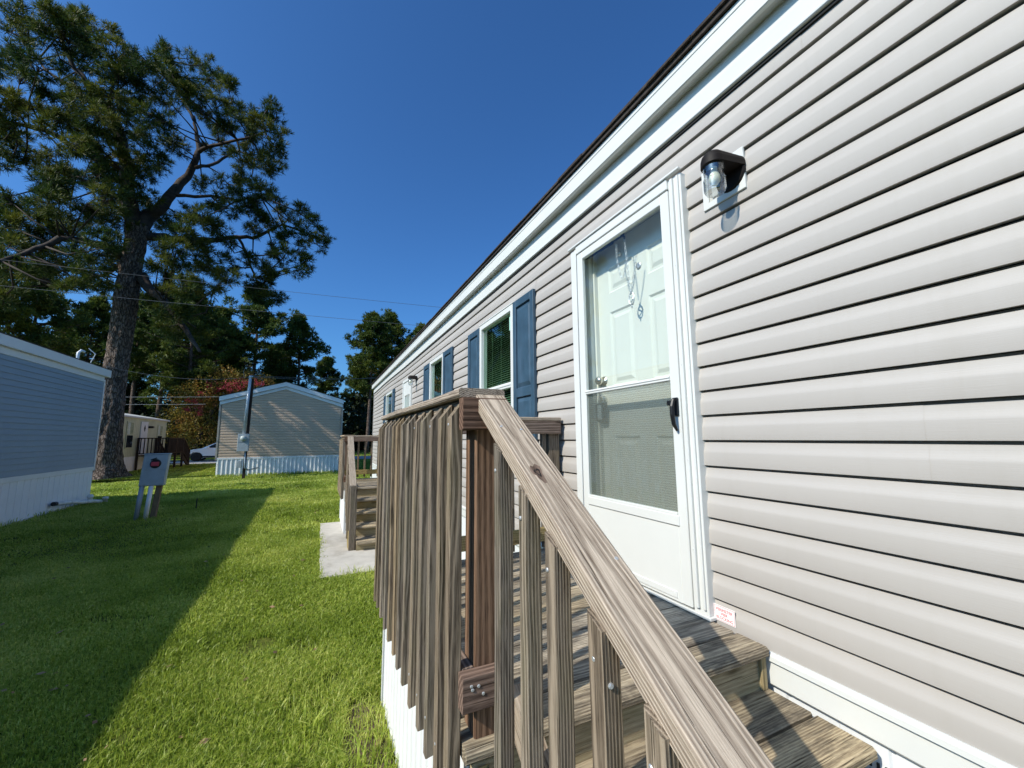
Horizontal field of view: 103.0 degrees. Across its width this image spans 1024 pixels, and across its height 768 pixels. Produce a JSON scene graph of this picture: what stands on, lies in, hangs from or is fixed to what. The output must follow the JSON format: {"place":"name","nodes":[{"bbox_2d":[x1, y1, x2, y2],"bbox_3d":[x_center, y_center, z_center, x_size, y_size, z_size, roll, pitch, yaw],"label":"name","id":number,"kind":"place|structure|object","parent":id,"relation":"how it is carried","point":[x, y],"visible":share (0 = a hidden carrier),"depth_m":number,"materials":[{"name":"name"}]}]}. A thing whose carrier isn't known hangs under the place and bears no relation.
{"place":"outdoors","nodes":[
{"label":"outdoors","id":0,"kind":"place"},
{"bbox_2d":[126,404,176,404],"bbox_3d":[-22.971,1.274,25.779,5.849,0.172,0.016,3,-8,-25],"label":"overhead wire","id":1,"kind":"object","parent":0,"point":[151,404],"visible":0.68,"depth_m":25.82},
{"bbox_2d":[0,448,398,767],"bbox_3d":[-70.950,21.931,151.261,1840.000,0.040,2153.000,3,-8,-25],"label":"ground","id":2,"kind":"structure","parent":0,"point":[262,641],"depth_m":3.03,"materials":[{"name":"green plant"}]},
{"bbox_2d":[0,270,56,344],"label":"pine tree","id":3,"kind":"object","parent":2,"relation":"on","point":[10,315],"visible":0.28,"depth_m":24.94,"materials":[{"name":"green plant"}]},
{"bbox_2d":[0,263,97,355],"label":"pine tree","id":4,"kind":"object","parent":2,"relation":"on","point":[55,305],"visible":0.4,"depth_m":26.11,"materials":[{"name":"green plant"}]},
{"bbox_2d":[0,332,112,525],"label":"mobile home","id":5,"kind":"object","parent":2,"relation":"on","point":[51,403],"visible":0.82,"depth_m":8.48,"materials":[{"name":"blue plastic"}]},
{"bbox_2d":[54,327,91,360],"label":"pine tree","id":6,"kind":"object","parent":2,"relation":"on","point":[76,351],"visible":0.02,"depth_m":43.40,"materials":[{"name":"green plant"}]},
{"bbox_2d":[50,494,108,505],"bbox_3d":[-10.151,2.769,9.579,0.166,0.262,1.707,1,-8,-15],"label":"drain pipe","id":7,"kind":"object","parent":2,"relation":"on","point":[90,497],"visible":0.94,"depth_m":9.66,"materials":[{"name":"white plastic"}]},
{"bbox_2d":[42,293,147,376],"bbox_3d":[-32.825,-0.773,31.565,5.592,13.373,5.312,-2,-8,8],"label":"pine tree","id":8,"kind":"object","parent":2,"relation":"on","point":[100,307],"visible":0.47,"depth_m":31.73,"materials":[{"name":"green plant"}]},
{"bbox_2d":[92,308,151,401],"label":"pine tree","id":9,"kind":"object","parent":2,"relation":"on","point":[141,384],"visible":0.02,"depth_m":47.44,"materials":[{"name":"green plant"}]},
{"bbox_2d":[109,291,165,414],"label":"pine tree","id":10,"kind":"object","parent":2,"relation":"on","point":[133,375],"visible":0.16,"depth_m":40.19,"materials":[{"name":"green plant"}]},
{"bbox_2d":[123,413,169,470],"bbox_3d":[-20.892,2.722,19.660,4.120,3.160,11.000,3,-8,-25],"label":"mobile home","id":11,"kind":"object","parent":2,"relation":"on","point":[135,427],"visible":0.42,"depth_m":21.60,"materials":[{"name":"beige metal"}]},
{"bbox_2d":[124,421,134,448],"bbox_3d":[-19.183,2.556,20.427,0.045,1.340,0.800,3,-8,-25],"label":"window","id":12,"kind":"structure","parent":11,"relation":"in","point":[130,425],"depth_m":20.35,"materials":[{"name":"beige metal"}]},
{"bbox_2d":[139,422,148,454],"bbox_3d":[-19.900,2.934,22.004,0.100,1.770,0.930,3,-8,-25],"label":"door","id":13,"kind":"structure","parent":11,"relation":"in","point":[144,425],"depth_m":21.95,"materials":[{"name":"white metal"}]},
{"bbox_2d":[156,425,162,441],"bbox_3d":[-20.952,3.074,24.201,0.045,1.240,0.800,3,-8,-25],"label":"window","id":14,"kind":"structure","parent":11,"relation":"in","point":[160,427],"depth_m":24.19,"materials":[{"name":"beige metal"}]},
{"bbox_2d":[133,453,171,520],"bbox_3d":[-7.217,2.053,8.180,0.494,1.296,0.209,3,-8,-25],"label":"utility pedestal","id":15,"kind":"object","parent":2,"relation":"on","point":[155,469],"visible":0.96,"depth_m":8.15,"materials":[{"name":"grey paint"}]},
{"bbox_2d":[134,438,189,470],"bbox_3d":[-19.781,3.957,23.238,1.345,1.750,4.095,3,-8,-25],"label":"wooden porch","id":16,"kind":"object","parent":2,"relation":"on","point":[177,445],"visible":0.72,"depth_m":22.81,"materials":[{"name":"brown wood"}]},
{"bbox_2d":[0,0,336,479],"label":"pine tree","id":17,"kind":"object","parent":2,"relation":"on","point":[97,103],"visible":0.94,"depth_m":15.75,"materials":[{"name":"green plant"}]},
{"bbox_2d":[130,287,213,418],"bbox_3d":[-31.424,-1.390,36.538,7.495,15.883,7.264,3,-8,-25],"label":"pine tree","id":18,"kind":"object","parent":2,"relation":"on","point":[161,394],"visible":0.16,"depth_m":36.13,"materials":[{"name":"green plant"}]},
{"bbox_2d":[158,338,200,445],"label":"pine tree","id":19,"kind":"object","parent":2,"relation":"on","point":[174,383],"depth_m":44.45,"materials":[{"name":"green plant"}]},
{"bbox_2d":[134,277,243,457],"bbox_3d":[-27.184,-1.567,34.036,6.479,15.496,6.155,-1,-7,4],"label":"pine tree","id":20,"kind":"object","parent":2,"relation":"on","point":[173,364],"visible":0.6,"depth_m":33.84,"materials":[{"name":"green plant"}]},
{"bbox_2d":[0,491,382,767],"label":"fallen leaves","id":21,"kind":"object","parent":2,"relation":"on","point":[95,721],"visible":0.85,"depth_m":2.55,"materials":[{"name":"brown plant"}]},
{"bbox_2d":[156,364,275,448],"bbox_3d":[-24.867,2.284,34.522,8.887,7.949,5.949,3,-8,-25],"label":"crape myrtle","id":22,"kind":"object","parent":2,"relation":"on","point":[236,384],"visible":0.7,"depth_m":33.29,"materials":[{"name":"green plant"}]},
{"bbox_2d":[187,304,248,444],"bbox_3d":[-28.985,-0.523,39.721,5.762,14.937,5.580,3,-8,-25],"label":"pine tree","id":23,"kind":"object","parent":2,"relation":"on","point":[224,340],"visible":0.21,"depth_m":39.99,"materials":[{"name":"green plant"}]},
{"bbox_2d":[218,348,257,378],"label":"pine tree","id":24,"kind":"object","parent":2,"relation":"on","point":[246,356],"visible":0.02,"depth_m":50.78,"materials":[{"name":"green plant"}]},
{"bbox_2d":[124,368,373,455],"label":"woods","id":25,"kind":"object","parent":2,"relation":"on","point":[353,424],"visible":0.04,"depth_m":50.56,"materials":[{"name":"green plant"}]},
{"bbox_2d":[236,367,262,478],"bbox_3d":[-10.824,1.608,16.948,0.706,4.501,1.634,3,-8,-25],"label":"meter pole","id":26,"kind":"object","parent":2,"relation":"on","point":[243,442],"visible":1,"depth_m":16.31,"materials":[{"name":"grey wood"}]},
{"bbox_2d":[107,366,244,379],"bbox_3d":[-11.801,-0.359,14.766,0.013,0.362,4.361,-5,-9,31],"label":"overhead wire","id":27,"kind":"object","parent":26,"relation":"attached to","point":[173,377],"visible":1,"depth_m":14.41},
{"bbox_2d":[256,376,375,378],"bbox_3d":[-8.035,-0.397,22.654,0.015,1.683,13.035,-4,-8,24],"label":"overhead wire","id":28,"kind":"object","parent":26,"relation":"attached to","point":[332,378],"visible":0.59,"depth_m":20.68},
{"bbox_2d":[262,377,373,379],"bbox_3d":[-8.810,-0.654,23.439,0.015,2.448,13.765,-2,-8,15],"label":"overhead wire","id":29,"kind":"object","parent":26,"relation":"attached to","point":[311,379],"visible":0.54,"depth_m":19.74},
{"bbox_2d":[210,286,299,390],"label":"pine tree","id":30,"kind":"object","parent":2,"relation":"on","point":[268,323],"visible":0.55,"depth_m":42.69,"materials":[{"name":"green plant"}]},
{"bbox_2d":[215,381,343,475],"bbox_3d":[-13.837,2.971,25.919,4.900,4.130,17.230,3,-8,-25],"label":"mobile home","id":31,"kind":"object","parent":2,"relation":"on","point":[294,428],"visible":0.84,"depth_m":18.24,"materials":[{"name":"beige plastic"}]},
{"bbox_2d":[260,342,300,381],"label":"pine tree","id":32,"kind":"object","parent":2,"relation":"on","point":[264,363],"visible":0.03,"depth_m":53.90,"materials":[{"name":"green plant"}]},
{"bbox_2d":[261,308,336,392],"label":"pine tree","id":33,"kind":"object","parent":2,"relation":"on","point":[302,332],"visible":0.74,"depth_m":46.50,"materials":[{"name":"green plant"}]},
{"bbox_2d":[313,355,344,396],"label":"pine tree","id":34,"kind":"object","parent":2,"relation":"on","point":[327,384],"visible":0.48,"depth_m":52.83,"materials":[{"name":"green plant"}]},
{"bbox_2d":[294,696,393,767],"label":"dirt patch","id":35,"kind":"object","parent":2,"relation":"on","point":[362,739],"visible":0.12,"depth_m":2.12,"materials":[{"name":"green plant"}]},
{"bbox_2d":[319,520,375,578],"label":"concrete slab","id":36,"kind":"structure","parent":2,"relation":"on","point":[341,558],"depth_m":5.38,"materials":[{"name":"grey concrete"}]},
{"bbox_2d":[337,435,378,550],"bbox_3d":[-2.301,1.699,7.080,1.252,1.622,2.791,3,-8,-25],"label":"wooden porch","id":37,"kind":"object","parent":36,"relation":"on","point":[358,500],"visible":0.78,"depth_m":6.43,"materials":[{"name":"brown wood"}]},
{"bbox_2d":[336,351,373,417],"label":"pine tree","id":38,"kind":"object","parent":2,"relation":"on","point":[347,383],"visible":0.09,"depth_m":59.04,"materials":[{"name":"green plant"}]},
{"bbox_2d":[344,310,398,452],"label":"pine tree","id":39,"kind":"object","parent":2,"relation":"on","point":[369,335],"visible":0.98,"depth_m":45.67,"materials":[{"name":"green plant"}]},
{"bbox_2d":[359,307,415,397],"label":"pine tree","id":40,"kind":"object","parent":2,"relation":"on","point":[389,316],"visible":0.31,"depth_m":50.04,"materials":[{"name":"green plant"}]},
{"bbox_2d":[412,322,425,336],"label":"pine tree","id":41,"kind":"object","parent":2,"relation":"on","point":[417,329],"visible":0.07,"depth_m":55.01,"materials":[{"name":"green plant"}]},
{"bbox_2d":[373,388,877,767],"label":"wooden porch","id":42,"kind":"object","parent":2,"relation":"on","point":[572,643],"visible":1,"depth_m":1.12,"materials":[{"name":"brown wood"}]},
{"bbox_2d":[370,0,1023,767],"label":"mobile home","id":43,"kind":"object","parent":2,"relation":"on","point":[752,270],"visible":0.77,"depth_m":1.48,"materials":[{"name":"grey plastic"}]},
{"bbox_2d":[385,390,391,422],"bbox_3d":[-3.209,0.946,10.740,0.120,1.479,1.140,3,-8,-25],"label":"window","id":44,"kind":"structure","parent":43,"relation":"in","point":[389,395],"depth_m":10.94,"materials":[{"name":"white glass"}]},
{"bbox_2d":[402,378,413,408],"bbox_3d":[-2.165,0.892,8.449,0.090,2.025,0.910,3,-8,-25],"label":"front door","id":45,"kind":"structure","parent":43,"relation":"in","point":[407,393],"depth_m":8.53,"materials":[{"name":"white metal"}]},
{"bbox_2d":[429,352,442,398],"bbox_3d":[-1.141,0.330,6.329,0.120,1.524,0.840,3,-8,-25],"label":"window","id":46,"kind":"structure","parent":43,"relation":"in","point":[438,360],"depth_m":6.64,"materials":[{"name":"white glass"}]},
{"bbox_2d":[479,302,512,406],"bbox_3d":[-0.128,0.039,4.168,0.120,1.524,0.910,3,-8,-25],"label":"window","id":47,"kind":"structure","parent":43,"relation":"in","point":[500,340],"depth_m":4.32,"materials":[{"name":"white glass"}]},
{"bbox_2d":[596,394,606,421],"bbox_3d":[0.582,0.157,2.664,0.044,0.178,0.078,3,-8,-25],"label":"key lock box","id":48,"kind":"object","parent":43,"relation":"attached to","point":[601,413],"visible":1,"depth_m":2.64,"materials":[{"name":"grey metal"}]},
{"bbox_2d":[595,212,677,511],"bbox_3d":[0.764,0.048,2.351,0.102,2.040,0.835,3,-8,-25],"label":"entry door","id":49,"kind":"structure","parent":43,"relation":"in","point":[639,454],"depth_m":2.43,"materials":[{"name":"white metal"}]},
{"bbox_2d":[568,166,716,621],"bbox_3d":[0.659,0.033,2.358,0.147,2.131,1.012,3,-8,-25],"label":"storm door","id":50,"kind":"structure","parent":43,"relation":"in","point":[668,552],"depth_m":2.03,"materials":[{"name":"white metal"}]},
{"bbox_2d":[0,285,420,325],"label":"overhead wire","id":51,"kind":"object","parent":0,"point":[201,305],"visible":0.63,"depth_m":12.44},
{"bbox_2d":[0,259,433,306],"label":"overhead wire","id":52,"kind":"object","parent":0,"point":[203,282],"visible":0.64,"depth_m":12.46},
{"bbox_2d":[169,456,370,464],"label":"road","id":53,"kind":"structure","parent":0,"point":[214,461],"depth_m":29.24,"materials":[{"name":"grey asphalt"}]},
{"bbox_2d":[190,443,215,461],"bbox_3d":[-21.845,5.014,30.623,4.377,1.470,1.866,3,-8,-25],"label":"parked car","id":54,"kind":"object","parent":53,"relation":"on","point":[204,453],"visible":0.45,"depth_m":29.52,"materials":[{"name":"white paint"}]},
{"bbox_2d":[0,0,721,415],"label":"sky","id":55,"kind":"structure","parent":0,"point":[424,131],"materials":[{"name":"blue"}]}
]}

